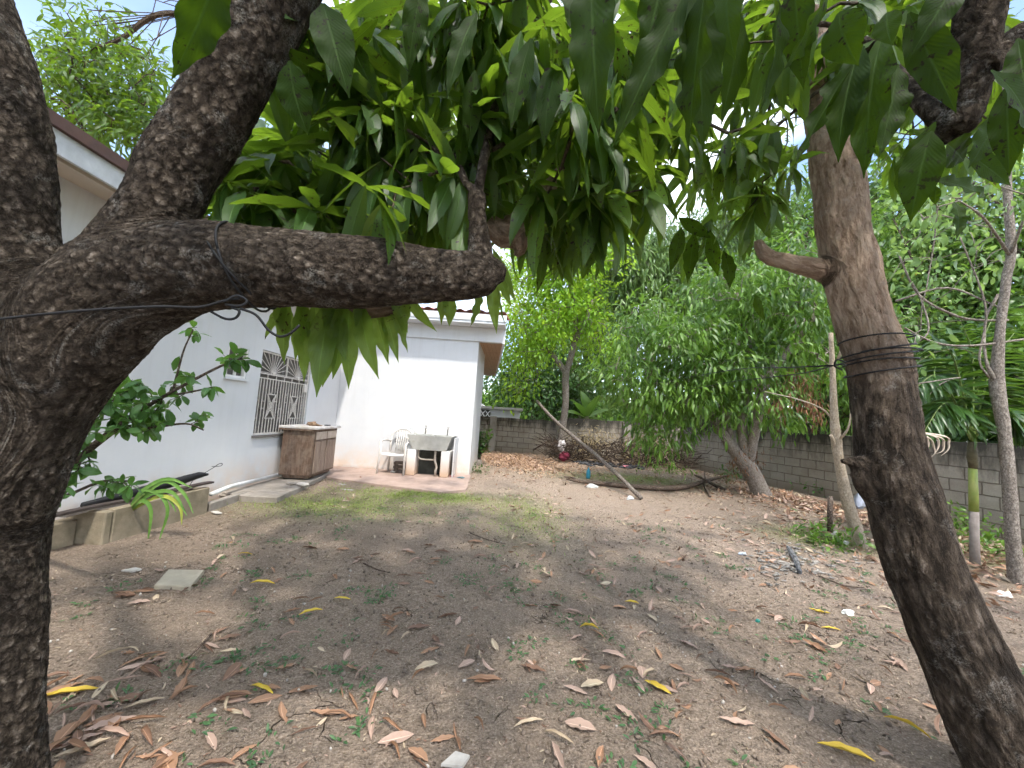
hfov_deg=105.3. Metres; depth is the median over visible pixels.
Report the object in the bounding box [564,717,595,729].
fallen leaf
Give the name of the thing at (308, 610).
fallen leaf
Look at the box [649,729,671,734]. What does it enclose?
fallen leaf
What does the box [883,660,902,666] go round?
fallen leaf
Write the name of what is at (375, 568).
fallen twig
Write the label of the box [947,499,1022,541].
weed clump
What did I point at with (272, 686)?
fallen leaf
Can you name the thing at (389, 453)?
plastic chair
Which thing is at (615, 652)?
fallen leaf
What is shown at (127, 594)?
fallen leaf
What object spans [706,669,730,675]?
fallen leaf
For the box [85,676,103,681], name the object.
fallen leaf
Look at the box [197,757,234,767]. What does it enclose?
fallen leaf
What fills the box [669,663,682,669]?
fallen leaf
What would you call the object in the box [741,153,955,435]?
distant tree
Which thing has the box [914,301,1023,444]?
distant tree
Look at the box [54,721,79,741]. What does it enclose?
fallen leaf
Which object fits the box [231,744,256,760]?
fallen leaf
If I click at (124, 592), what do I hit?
fallen leaf
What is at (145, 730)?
fallen leaf
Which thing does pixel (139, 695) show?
fallen leaf
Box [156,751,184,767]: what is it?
fallen leaf
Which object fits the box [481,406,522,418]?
outbuilding
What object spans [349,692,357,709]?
fallen leaf
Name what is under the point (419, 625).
fallen leaf
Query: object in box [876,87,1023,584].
slender tree
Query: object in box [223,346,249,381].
window
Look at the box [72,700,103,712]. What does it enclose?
fallen leaf
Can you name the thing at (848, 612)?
paper scrap
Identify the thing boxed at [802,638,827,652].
fallen leaf
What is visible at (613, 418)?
woodland
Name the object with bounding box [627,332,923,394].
wire
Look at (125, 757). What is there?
fallen leaf
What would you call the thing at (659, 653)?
fallen leaf
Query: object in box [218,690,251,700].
fallen leaf
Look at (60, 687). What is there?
fallen leaf
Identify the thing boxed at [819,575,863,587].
fallen twig
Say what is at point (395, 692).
fallen leaf
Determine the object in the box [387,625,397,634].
fallen leaf
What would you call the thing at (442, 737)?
fallen leaf
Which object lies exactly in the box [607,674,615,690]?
fallen leaf
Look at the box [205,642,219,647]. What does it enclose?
fallen leaf
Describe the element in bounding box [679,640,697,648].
fallen leaf
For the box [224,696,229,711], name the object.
fallen leaf
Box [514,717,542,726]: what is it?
fallen leaf
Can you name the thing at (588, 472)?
bottle
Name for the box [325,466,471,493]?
concrete apron
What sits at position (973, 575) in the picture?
leaf litter
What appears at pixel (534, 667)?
fallen leaf
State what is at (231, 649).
fallen leaf
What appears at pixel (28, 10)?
sky
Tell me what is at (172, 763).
fallen leaf
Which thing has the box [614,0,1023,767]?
mango tree
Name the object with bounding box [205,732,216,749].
fallen leaf
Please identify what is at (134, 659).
fallen leaf
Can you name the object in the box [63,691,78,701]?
fallen leaf
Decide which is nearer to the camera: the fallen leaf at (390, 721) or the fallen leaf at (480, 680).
the fallen leaf at (390, 721)
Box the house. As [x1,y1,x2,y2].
[48,107,509,519]
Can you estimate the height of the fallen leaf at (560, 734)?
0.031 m
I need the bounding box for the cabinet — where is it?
[278,424,340,478]
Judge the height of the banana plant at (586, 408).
2.773 m
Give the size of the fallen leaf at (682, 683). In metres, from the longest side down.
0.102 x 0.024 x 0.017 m
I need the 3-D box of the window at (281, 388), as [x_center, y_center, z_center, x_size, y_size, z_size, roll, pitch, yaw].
[-3.811,0.197,6.506,0.140,1.320,1.500,4,-5,0]
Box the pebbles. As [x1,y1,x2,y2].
[49,498,1023,767]
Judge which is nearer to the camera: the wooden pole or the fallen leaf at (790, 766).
the fallen leaf at (790, 766)
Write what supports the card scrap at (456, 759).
on the ground at (142, 631)
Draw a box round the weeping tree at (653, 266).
[563,177,787,420]
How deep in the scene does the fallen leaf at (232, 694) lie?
1.72 m
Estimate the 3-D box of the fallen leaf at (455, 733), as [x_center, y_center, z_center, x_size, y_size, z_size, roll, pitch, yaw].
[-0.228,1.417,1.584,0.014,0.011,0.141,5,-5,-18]
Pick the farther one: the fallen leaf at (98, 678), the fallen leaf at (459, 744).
the fallen leaf at (98, 678)
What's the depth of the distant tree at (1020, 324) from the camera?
7.69 m
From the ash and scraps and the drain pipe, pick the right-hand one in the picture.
the ash and scraps
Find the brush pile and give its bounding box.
[530,428,710,469]
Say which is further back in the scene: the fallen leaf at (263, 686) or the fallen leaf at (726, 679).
the fallen leaf at (726, 679)
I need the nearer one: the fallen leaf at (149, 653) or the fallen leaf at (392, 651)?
the fallen leaf at (149, 653)
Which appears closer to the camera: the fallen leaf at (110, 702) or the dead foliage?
the fallen leaf at (110, 702)
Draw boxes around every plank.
[55,481,213,517]
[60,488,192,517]
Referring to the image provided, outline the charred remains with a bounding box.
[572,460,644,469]
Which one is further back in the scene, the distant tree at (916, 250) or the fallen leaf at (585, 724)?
the distant tree at (916, 250)
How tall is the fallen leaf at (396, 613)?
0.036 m
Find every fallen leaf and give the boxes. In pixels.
[46,682,82,692]
[46,685,98,695]
[47,671,69,676]
[47,675,68,685]
[47,701,51,714]
[49,736,69,750]
[51,731,105,750]
[53,702,92,714]
[53,737,110,757]
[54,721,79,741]
[54,759,65,767]
[62,712,65,725]
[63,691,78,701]
[66,674,83,682]
[66,738,90,751]
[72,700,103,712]
[72,728,82,739]
[73,704,97,727]
[83,712,123,726]
[83,715,135,730]
[84,726,92,738]
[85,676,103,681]
[87,700,119,709]
[91,681,107,697]
[91,709,94,723]
[92,647,128,660]
[96,725,129,736]
[99,696,124,700]
[102,675,142,682]
[108,713,120,725]
[110,688,118,699]
[111,591,134,593]
[115,731,131,754]
[116,592,135,596]
[118,655,149,667]
[118,662,145,669]
[119,693,142,702]
[119,746,135,767]
[121,650,134,653]
[123,697,164,708]
[123,714,164,720]
[126,664,142,676]
[128,599,149,603]
[131,689,151,704]
[133,588,152,591]
[135,651,162,657]
[135,753,160,758]
[140,664,150,672]
[140,724,152,745]
[142,656,165,665]
[144,664,161,677]
[145,741,172,759]
[146,652,166,660]
[152,750,176,767]
[156,750,177,767]
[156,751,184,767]
[159,747,171,756]
[168,685,197,699]
[171,676,186,698]
[176,660,187,676]
[185,661,194,676]
[195,610,214,613]
[196,698,220,712]
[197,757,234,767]
[203,644,213,652]
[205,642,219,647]
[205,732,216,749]
[212,626,228,633]
[218,633,240,639]
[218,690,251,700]
[219,692,249,697]
[222,648,238,650]
[222,662,241,680]
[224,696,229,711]
[228,697,246,702]
[229,709,243,713]
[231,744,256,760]
[242,708,250,717]
[248,693,281,702]
[250,683,272,693]
[251,579,274,583]
[259,683,280,689]
[274,663,295,668]
[278,701,287,722]
[279,630,300,638]
[289,685,316,692]
[291,726,317,734]
[296,760,308,767]
[299,608,322,614]
[304,668,317,677]
[310,709,341,714]
[323,709,350,717]
[339,714,357,719]
[343,648,350,659]
[346,663,356,669]
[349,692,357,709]
[354,665,365,679]
[368,716,374,739]
[369,692,376,714]
[374,677,387,691]
[378,731,413,744]
[382,614,394,619]
[382,717,401,730]
[384,649,398,653]
[386,611,403,620]
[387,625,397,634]
[388,741,399,759]
[392,687,397,697]
[408,623,429,627]
[408,747,427,760]
[411,668,424,680]
[413,757,427,767]
[415,660,436,669]
[420,647,438,653]
[421,713,425,727]
[430,734,454,741]
[432,634,439,642]
[438,612,456,617]
[453,723,458,743]
[455,616,460,624]
[456,736,460,751]
[458,659,474,667]
[464,644,470,656]
[467,674,500,679]
[474,716,483,731]
[475,677,491,682]
[491,638,498,650]
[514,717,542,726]
[522,663,546,671]
[544,729,572,742]
[552,741,564,767]
[563,608,582,614]
[564,685,586,693]
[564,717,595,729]
[569,657,589,660]
[580,623,597,628]
[581,679,603,686]
[596,745,603,766]
[600,649,625,657]
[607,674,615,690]
[616,704,638,721]
[620,665,637,669]
[633,677,644,691]
[634,754,655,767]
[637,666,647,677]
[642,667,656,675]
[645,680,670,693]
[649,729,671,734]
[653,685,677,691]
[655,647,661,657]
[664,741,689,762]
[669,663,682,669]
[677,681,689,688]
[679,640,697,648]
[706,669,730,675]
[714,675,736,692]
[719,716,754,724]
[722,664,739,668]
[724,679,739,685]
[735,666,754,669]
[759,677,777,692]
[763,727,790,750]
[768,702,788,709]
[774,615,782,620]
[782,765,799,767]
[784,673,805,677]
[785,639,800,642]
[799,621,822,629]
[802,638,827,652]
[810,608,828,612]
[817,741,875,761]
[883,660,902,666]
[883,715,929,737]
[891,656,907,670]
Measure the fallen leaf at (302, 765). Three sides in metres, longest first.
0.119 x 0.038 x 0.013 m
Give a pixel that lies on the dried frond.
(938, 440)
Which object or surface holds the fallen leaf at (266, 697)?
on the ground at (142, 631)
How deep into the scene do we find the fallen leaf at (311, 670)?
1.91 m
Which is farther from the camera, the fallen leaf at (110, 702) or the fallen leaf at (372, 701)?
the fallen leaf at (372, 701)
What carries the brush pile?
on the ground at (142, 631)
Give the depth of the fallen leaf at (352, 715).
1.65 m
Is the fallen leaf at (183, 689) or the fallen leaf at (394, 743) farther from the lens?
the fallen leaf at (183, 689)
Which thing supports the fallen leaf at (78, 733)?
on the ground at (142, 631)
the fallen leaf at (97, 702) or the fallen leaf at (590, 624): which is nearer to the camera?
the fallen leaf at (97, 702)
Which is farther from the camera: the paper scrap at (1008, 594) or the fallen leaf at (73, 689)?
the paper scrap at (1008, 594)
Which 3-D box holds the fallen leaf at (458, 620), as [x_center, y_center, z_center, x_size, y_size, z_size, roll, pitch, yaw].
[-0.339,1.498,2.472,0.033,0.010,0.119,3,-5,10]
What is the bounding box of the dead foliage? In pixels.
[566,423,690,468]
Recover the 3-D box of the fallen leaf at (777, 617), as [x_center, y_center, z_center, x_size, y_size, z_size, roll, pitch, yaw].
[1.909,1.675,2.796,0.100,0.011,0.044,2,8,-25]
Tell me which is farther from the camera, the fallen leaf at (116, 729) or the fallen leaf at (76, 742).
the fallen leaf at (116, 729)
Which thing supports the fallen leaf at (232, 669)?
on the ground at (142, 631)
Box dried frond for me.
[925,432,950,456]
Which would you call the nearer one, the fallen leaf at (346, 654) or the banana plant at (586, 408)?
the fallen leaf at (346, 654)
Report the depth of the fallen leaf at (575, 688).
1.91 m
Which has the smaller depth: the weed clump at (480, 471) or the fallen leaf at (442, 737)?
the fallen leaf at (442, 737)
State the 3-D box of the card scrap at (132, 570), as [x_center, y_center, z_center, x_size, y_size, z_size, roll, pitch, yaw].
[-2.783,1.361,2.857,0.092,0.012,0.074,2,-5,19]
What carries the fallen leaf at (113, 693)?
on the ground at (142, 631)
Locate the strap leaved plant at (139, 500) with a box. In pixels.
[130,477,192,538]
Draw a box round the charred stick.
[787,546,801,573]
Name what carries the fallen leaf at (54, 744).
on the ground at (142, 631)
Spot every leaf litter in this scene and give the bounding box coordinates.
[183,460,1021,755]
[331,463,1021,736]
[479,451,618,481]
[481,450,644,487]
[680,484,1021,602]
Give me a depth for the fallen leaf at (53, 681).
1.72 m
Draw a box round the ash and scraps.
[741,536,874,585]
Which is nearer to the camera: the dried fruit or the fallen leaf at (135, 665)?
the fallen leaf at (135, 665)
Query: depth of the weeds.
2.18 m
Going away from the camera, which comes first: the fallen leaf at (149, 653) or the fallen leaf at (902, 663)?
the fallen leaf at (149, 653)
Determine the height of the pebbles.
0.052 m
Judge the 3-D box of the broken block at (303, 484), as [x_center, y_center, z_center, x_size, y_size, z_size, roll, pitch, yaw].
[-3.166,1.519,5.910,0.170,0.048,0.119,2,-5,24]
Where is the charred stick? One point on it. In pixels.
(794, 558)
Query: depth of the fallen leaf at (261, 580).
2.79 m
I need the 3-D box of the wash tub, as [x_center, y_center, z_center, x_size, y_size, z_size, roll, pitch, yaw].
[-1.637,1.378,8.076,0.955,0.981,0.630,4,-5,0]
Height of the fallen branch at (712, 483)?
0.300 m
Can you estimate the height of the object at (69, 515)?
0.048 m
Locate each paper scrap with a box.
[841,609,854,615]
[997,590,1012,597]
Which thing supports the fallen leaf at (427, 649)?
on the ground at (142, 631)
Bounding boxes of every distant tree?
[482,313,609,420]
[521,275,643,420]
[650,197,767,427]
[703,119,812,431]
[720,189,930,435]
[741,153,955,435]
[802,127,1003,331]
[808,290,987,440]
[871,169,1023,433]
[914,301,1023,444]
[930,148,1023,339]
[968,290,1023,445]
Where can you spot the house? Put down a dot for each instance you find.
(432, 379)
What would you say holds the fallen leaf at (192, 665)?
on the ground at (142, 631)
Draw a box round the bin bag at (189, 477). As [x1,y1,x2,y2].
[80,472,208,506]
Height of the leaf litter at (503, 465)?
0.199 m
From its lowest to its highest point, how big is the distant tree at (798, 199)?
16.200 m
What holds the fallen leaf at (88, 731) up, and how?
on the ground at (142, 631)
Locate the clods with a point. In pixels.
(523, 732)
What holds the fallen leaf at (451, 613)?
on the ground at (142, 631)
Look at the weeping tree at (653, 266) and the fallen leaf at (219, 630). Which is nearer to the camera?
the fallen leaf at (219, 630)
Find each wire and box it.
[0,220,299,337]
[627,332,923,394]
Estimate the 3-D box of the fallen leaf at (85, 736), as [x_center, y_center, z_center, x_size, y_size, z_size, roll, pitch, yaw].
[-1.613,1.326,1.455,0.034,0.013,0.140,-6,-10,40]
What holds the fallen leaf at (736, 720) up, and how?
on the ground at (142, 631)
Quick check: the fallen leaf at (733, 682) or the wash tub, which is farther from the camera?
the wash tub
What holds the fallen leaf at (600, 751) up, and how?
on the ground at (142, 631)
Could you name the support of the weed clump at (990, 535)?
on the ground at (142, 631)
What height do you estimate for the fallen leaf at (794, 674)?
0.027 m
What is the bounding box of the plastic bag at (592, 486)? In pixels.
[586,484,598,487]
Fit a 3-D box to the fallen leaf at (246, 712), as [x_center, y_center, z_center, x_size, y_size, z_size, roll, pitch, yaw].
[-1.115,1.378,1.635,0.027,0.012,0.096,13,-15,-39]
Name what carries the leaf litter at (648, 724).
on the ground at (142, 631)
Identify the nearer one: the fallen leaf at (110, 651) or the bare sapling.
the fallen leaf at (110, 651)
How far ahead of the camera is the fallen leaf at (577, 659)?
2.15 m
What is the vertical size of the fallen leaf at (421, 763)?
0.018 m
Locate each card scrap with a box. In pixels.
[121,567,141,572]
[441,751,469,767]
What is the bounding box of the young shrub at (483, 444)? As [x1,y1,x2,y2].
[478,428,492,459]
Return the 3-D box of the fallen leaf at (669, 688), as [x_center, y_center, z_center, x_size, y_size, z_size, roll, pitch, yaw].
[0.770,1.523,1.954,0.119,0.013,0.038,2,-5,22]
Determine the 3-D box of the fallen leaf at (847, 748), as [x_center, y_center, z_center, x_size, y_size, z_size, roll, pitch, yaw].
[1.398,1.528,1.631,0.198,0.034,0.042,2,-5,23]
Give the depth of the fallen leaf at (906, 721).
1.80 m
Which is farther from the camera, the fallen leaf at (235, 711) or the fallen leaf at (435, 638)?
the fallen leaf at (435, 638)
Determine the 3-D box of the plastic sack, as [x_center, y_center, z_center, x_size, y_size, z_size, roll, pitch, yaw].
[6.742,2.285,7.579,0.183,0.362,0.158,4,-5,0]
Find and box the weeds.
[47,502,1023,767]
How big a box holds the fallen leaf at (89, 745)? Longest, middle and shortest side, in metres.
0.142 x 0.044 x 0.020 m
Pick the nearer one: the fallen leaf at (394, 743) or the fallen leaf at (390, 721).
the fallen leaf at (394, 743)
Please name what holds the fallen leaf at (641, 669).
on the ground at (142, 631)
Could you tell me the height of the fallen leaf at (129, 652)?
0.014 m
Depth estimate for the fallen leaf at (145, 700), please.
1.66 m
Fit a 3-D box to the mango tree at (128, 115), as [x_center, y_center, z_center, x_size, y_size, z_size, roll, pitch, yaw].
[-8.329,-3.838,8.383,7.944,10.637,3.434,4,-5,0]
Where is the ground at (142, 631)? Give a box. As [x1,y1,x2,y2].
[46,451,1023,767]
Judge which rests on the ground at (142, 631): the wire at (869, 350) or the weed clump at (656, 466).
the weed clump at (656, 466)
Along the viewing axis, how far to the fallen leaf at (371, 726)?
1.60 m
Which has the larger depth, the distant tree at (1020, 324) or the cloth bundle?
the cloth bundle
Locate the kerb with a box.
[207,490,249,511]
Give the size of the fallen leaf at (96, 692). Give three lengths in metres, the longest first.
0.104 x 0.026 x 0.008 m
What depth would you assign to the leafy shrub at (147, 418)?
2.19 m
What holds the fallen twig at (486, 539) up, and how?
on the ground at (142, 631)
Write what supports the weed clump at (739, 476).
on the ground at (142, 631)
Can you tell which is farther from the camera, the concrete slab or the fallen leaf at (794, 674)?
the concrete slab
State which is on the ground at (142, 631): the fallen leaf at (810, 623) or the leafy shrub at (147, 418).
the fallen leaf at (810, 623)
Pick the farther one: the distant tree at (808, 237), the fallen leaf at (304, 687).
the distant tree at (808, 237)
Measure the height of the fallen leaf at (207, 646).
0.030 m
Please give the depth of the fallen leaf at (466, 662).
2.06 m
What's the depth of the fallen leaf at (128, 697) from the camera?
1.68 m
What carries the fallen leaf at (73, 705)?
on the ground at (142, 631)
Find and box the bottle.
[586,467,590,478]
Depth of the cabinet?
6.36 m
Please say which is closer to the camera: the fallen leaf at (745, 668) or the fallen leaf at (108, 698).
the fallen leaf at (108, 698)
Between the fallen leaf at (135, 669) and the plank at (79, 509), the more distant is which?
the plank at (79, 509)
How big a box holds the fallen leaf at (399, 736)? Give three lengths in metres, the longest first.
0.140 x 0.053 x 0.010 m
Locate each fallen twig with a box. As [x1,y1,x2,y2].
[185,633,211,659]
[363,563,390,572]
[470,533,504,543]
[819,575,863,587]
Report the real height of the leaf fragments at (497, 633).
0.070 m
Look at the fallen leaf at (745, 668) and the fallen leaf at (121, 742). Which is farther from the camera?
the fallen leaf at (745, 668)
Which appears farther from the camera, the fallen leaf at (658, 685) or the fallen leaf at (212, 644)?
the fallen leaf at (212, 644)
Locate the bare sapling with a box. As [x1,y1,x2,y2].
[764,333,867,548]
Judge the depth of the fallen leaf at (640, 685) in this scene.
1.98 m
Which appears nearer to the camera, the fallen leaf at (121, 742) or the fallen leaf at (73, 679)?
the fallen leaf at (121, 742)
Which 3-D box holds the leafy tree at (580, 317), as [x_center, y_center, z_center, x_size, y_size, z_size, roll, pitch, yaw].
[1.639,-2.125,13.919,5.789,9.533,5.107,4,-5,0]
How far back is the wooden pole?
8.87 m
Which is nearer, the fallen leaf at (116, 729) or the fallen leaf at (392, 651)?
the fallen leaf at (116, 729)
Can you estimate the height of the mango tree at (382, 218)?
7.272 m
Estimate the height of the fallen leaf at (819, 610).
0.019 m
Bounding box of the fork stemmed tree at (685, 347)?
[580,223,848,496]
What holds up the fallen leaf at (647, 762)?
on the ground at (142, 631)
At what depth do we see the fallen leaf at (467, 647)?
2.16 m
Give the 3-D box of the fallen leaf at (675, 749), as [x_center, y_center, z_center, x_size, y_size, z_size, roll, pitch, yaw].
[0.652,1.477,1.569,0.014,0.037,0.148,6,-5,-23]
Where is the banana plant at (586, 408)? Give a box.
[558,391,611,420]
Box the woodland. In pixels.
[482,376,852,434]
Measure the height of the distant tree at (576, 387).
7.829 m
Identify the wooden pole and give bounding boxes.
[536,400,642,499]
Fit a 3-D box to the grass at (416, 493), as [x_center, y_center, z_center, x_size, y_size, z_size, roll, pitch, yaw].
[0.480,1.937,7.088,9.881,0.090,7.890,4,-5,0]
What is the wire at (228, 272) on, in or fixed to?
attached to the mango tree at (382, 218)
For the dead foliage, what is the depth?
13.20 m
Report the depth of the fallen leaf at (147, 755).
1.41 m
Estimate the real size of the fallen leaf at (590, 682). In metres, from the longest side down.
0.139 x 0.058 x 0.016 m
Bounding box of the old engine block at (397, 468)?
[393,461,405,472]
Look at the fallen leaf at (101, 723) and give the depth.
1.54 m
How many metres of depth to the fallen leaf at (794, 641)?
2.49 m
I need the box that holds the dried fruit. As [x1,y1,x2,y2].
[306,421,322,425]
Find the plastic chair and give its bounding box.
[375,428,413,475]
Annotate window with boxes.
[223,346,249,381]
[251,350,309,437]
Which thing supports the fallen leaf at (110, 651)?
on the ground at (142, 631)
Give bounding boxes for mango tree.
[0,0,693,767]
[26,0,269,160]
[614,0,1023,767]
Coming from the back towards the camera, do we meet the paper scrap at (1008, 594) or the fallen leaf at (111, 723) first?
the paper scrap at (1008, 594)
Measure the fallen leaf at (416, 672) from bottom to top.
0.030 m
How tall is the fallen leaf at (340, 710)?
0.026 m
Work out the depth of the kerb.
4.78 m
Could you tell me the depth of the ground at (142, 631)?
2.37 m
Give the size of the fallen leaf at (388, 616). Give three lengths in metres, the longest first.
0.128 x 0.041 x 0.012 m
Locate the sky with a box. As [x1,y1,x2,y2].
[14,0,1023,406]
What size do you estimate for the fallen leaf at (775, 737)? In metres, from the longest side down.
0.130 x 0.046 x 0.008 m
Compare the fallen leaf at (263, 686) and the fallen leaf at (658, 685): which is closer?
the fallen leaf at (263, 686)
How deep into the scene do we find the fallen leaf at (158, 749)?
1.43 m
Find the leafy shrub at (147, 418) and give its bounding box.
[59,320,261,507]
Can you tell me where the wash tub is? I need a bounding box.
[405,426,458,477]
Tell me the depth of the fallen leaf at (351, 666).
1.98 m
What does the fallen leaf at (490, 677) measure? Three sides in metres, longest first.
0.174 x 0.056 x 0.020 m
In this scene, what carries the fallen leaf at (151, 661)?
on the fallen leaf at (135, 665)
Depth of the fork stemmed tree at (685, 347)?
7.82 m
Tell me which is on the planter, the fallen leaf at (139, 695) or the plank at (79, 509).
the plank at (79, 509)
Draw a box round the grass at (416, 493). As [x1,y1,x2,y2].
[211,469,874,560]
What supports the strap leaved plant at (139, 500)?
in the planter
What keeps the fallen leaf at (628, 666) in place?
on the ground at (142, 631)
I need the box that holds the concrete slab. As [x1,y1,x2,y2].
[221,471,329,503]
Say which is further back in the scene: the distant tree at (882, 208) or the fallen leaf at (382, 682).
the distant tree at (882, 208)
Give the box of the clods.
[47,492,1023,767]
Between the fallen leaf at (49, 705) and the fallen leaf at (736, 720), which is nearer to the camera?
the fallen leaf at (49, 705)
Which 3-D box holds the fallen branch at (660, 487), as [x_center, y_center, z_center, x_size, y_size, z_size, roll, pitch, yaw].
[3.566,2.179,8.470,5.167,0.207,1.684,6,-5,-23]
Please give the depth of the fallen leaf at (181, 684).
1.76 m
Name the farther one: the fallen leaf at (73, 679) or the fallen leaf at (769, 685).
the fallen leaf at (769, 685)
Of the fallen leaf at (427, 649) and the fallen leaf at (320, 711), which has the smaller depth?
the fallen leaf at (320, 711)
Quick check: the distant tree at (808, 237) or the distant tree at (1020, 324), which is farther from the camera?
the distant tree at (808, 237)
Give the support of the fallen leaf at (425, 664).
on the ground at (142, 631)
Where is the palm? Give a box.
[913,305,1023,564]
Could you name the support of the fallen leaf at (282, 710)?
on the ground at (142, 631)
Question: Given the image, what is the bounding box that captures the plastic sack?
[854,493,864,508]
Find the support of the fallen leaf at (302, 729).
on the ground at (142, 631)
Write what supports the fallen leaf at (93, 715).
on the ground at (142, 631)
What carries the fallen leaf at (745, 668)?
on the ground at (142, 631)
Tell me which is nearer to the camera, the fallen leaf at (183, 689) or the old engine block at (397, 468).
the fallen leaf at (183, 689)
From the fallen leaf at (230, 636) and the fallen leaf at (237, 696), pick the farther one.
the fallen leaf at (230, 636)
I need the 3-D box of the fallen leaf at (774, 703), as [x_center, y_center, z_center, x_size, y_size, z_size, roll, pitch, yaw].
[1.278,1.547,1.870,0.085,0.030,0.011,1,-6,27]
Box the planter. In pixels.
[51,486,209,549]
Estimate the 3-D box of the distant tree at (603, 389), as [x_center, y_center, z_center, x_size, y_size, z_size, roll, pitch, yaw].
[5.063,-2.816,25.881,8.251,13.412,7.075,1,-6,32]
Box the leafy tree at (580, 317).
[474,233,644,456]
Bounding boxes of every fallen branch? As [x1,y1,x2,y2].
[564,474,726,496]
[694,471,726,489]
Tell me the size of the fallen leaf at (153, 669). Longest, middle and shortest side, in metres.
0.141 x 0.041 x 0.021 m
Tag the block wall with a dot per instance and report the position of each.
(804, 460)
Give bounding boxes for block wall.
[479,416,1023,542]
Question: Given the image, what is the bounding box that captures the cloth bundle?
[557,440,569,460]
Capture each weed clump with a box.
[472,462,489,474]
[636,461,701,476]
[714,464,744,482]
[789,479,824,497]
[791,508,875,553]
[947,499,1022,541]
[958,528,1023,558]
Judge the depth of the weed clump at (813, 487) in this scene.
8.88 m
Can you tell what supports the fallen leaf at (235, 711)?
on the ground at (142, 631)
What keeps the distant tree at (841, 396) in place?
on the ground at (142, 631)
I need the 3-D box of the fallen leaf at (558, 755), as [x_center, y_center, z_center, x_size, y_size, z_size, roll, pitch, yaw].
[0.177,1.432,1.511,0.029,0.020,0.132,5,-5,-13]
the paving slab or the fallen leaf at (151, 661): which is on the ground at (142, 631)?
the paving slab
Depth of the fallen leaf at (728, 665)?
2.18 m
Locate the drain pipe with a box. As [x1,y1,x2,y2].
[209,472,281,495]
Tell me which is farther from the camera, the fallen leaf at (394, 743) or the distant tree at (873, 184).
the distant tree at (873, 184)
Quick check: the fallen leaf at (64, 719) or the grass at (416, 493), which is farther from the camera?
the grass at (416, 493)
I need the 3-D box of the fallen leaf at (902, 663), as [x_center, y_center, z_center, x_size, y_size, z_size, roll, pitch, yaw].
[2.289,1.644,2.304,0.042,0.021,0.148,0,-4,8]
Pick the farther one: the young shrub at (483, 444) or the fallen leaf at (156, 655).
the young shrub at (483, 444)
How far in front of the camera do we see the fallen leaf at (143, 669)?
1.85 m
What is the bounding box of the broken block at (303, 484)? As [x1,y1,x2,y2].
[296,482,308,486]
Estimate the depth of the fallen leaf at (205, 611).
2.34 m
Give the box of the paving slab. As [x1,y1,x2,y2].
[154,569,203,590]
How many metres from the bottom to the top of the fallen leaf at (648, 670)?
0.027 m
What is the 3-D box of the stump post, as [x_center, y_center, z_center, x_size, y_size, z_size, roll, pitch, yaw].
[4.484,1.836,5.505,0.072,0.501,0.063,1,-6,26]
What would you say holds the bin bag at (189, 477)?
on the planter
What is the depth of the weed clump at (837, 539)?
4.82 m
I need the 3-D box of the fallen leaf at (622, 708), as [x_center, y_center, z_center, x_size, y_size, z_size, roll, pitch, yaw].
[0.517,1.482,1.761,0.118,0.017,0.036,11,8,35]
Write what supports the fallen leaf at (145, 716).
on the ground at (142, 631)
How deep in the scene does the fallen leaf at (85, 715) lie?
1.56 m
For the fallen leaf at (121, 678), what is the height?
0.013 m
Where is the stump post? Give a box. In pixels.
[827,496,832,532]
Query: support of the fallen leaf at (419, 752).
on the ground at (142, 631)
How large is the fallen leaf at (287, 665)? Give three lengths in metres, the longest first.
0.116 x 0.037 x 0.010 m
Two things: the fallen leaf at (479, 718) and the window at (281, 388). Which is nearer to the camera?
the fallen leaf at (479, 718)
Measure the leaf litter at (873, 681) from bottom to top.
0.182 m
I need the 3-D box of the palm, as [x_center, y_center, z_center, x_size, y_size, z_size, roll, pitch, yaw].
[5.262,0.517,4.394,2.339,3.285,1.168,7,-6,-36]
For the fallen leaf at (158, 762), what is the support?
on the ground at (142, 631)
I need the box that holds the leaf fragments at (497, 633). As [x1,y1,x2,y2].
[53,481,1022,766]
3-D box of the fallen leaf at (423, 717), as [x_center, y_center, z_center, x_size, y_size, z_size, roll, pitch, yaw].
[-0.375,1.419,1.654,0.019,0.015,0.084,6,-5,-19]
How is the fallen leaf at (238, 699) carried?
on the ground at (142, 631)
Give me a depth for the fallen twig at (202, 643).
2.02 m
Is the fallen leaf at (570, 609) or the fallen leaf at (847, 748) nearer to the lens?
the fallen leaf at (847, 748)
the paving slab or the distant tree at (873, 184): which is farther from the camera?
the distant tree at (873, 184)
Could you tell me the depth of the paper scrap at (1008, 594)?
3.50 m

